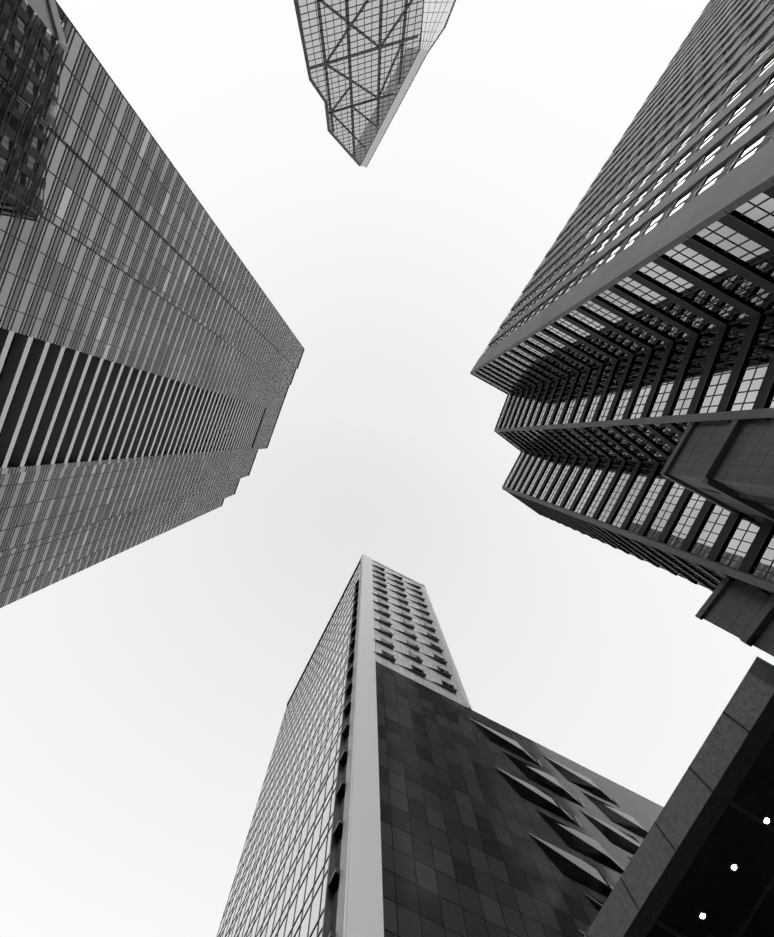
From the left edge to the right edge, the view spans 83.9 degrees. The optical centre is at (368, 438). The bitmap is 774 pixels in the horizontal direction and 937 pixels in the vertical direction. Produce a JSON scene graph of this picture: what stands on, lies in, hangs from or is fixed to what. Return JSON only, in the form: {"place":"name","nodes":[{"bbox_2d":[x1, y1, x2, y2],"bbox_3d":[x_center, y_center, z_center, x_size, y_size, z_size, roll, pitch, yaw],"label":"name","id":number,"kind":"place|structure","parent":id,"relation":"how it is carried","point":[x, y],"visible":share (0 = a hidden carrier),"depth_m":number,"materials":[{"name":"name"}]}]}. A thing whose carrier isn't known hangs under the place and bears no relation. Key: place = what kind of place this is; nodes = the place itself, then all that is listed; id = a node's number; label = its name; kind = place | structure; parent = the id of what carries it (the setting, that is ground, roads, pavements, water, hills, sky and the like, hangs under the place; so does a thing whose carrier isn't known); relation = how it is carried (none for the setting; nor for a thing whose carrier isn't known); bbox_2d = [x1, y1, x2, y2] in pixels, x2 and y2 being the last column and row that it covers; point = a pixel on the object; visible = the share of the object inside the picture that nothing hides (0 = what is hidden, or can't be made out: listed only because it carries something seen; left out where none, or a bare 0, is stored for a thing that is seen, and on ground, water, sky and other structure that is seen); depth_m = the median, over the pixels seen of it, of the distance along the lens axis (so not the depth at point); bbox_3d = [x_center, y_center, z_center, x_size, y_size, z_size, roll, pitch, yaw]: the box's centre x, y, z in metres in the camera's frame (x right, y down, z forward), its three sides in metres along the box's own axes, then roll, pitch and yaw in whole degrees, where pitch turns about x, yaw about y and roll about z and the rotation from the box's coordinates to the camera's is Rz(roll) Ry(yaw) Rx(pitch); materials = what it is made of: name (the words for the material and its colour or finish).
{"place":"outdoors","nodes":[
{"label":"outdoors","id":0,"kind":"place"},
{"bbox_2d":[26,0,68,51],"bbox_3d":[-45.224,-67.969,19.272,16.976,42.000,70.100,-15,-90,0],"label":"pale stone wedge building","id":1,"kind":"structure","parent":0,"point":[46,12],"depth_m":39.07,"materials":[{"name":"stone"}]},
{"bbox_2d":[0,0,304,607],"bbox_3d":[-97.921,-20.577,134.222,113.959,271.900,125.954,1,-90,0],"label":"skyscraper","id":2,"kind":"structure","parent":0,"point":[152,349],"depth_m":91.67,"materials":[{"name":"grey"}]},
{"bbox_2d":[0,0,773,936],"label":"sky","id":3,"kind":"structure","parent":0,"point":[146,689],"materials":[{"name":"white"}]},
{"bbox_2d":[216,554,663,936],"bbox_3d":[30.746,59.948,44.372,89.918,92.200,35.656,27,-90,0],"label":"skyscraper","id":4,"kind":"structure","parent":0,"point":[406,791],"depth_m":36.48,"materials":[{"name":"grey glass"}]},
{"bbox_2d":[470,0,773,594],"bbox_3d":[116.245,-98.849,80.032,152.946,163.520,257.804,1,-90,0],"label":"skyscraper","id":5,"kind":"structure","parent":0,"point":[631,339],"depth_m":77.18,"materials":[{"name":"grey stone"}]},
{"label":"asphalt ground","id":6,"kind":"structure","parent":0,"visible":0},
{"bbox_2d":[293,0,455,167],"bbox_3d":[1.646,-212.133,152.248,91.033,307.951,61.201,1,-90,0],"label":"glass skyscraper","id":7,"kind":"structure","parent":6,"relation":"on","point":[364,59],"depth_m":217.50,"materials":[{"name":"grey glass"}]},
{"bbox_2d":[584,657,773,936],"bbox_3d":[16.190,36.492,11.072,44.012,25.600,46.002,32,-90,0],"label":"building","id":8,"kind":"structure","parent":6,"relation":"on","point":[701,864],"depth_m":9.87,"materials":[{"name":"concrete"}]},
{"bbox_2d":[660,418,773,656],"bbox_3d":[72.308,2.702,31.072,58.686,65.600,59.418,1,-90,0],"label":"building","id":9,"kind":"structure","parent":6,"relation":"on","point":[728,466],"depth_m":55.53,"materials":[{"name":"grey concrete"}]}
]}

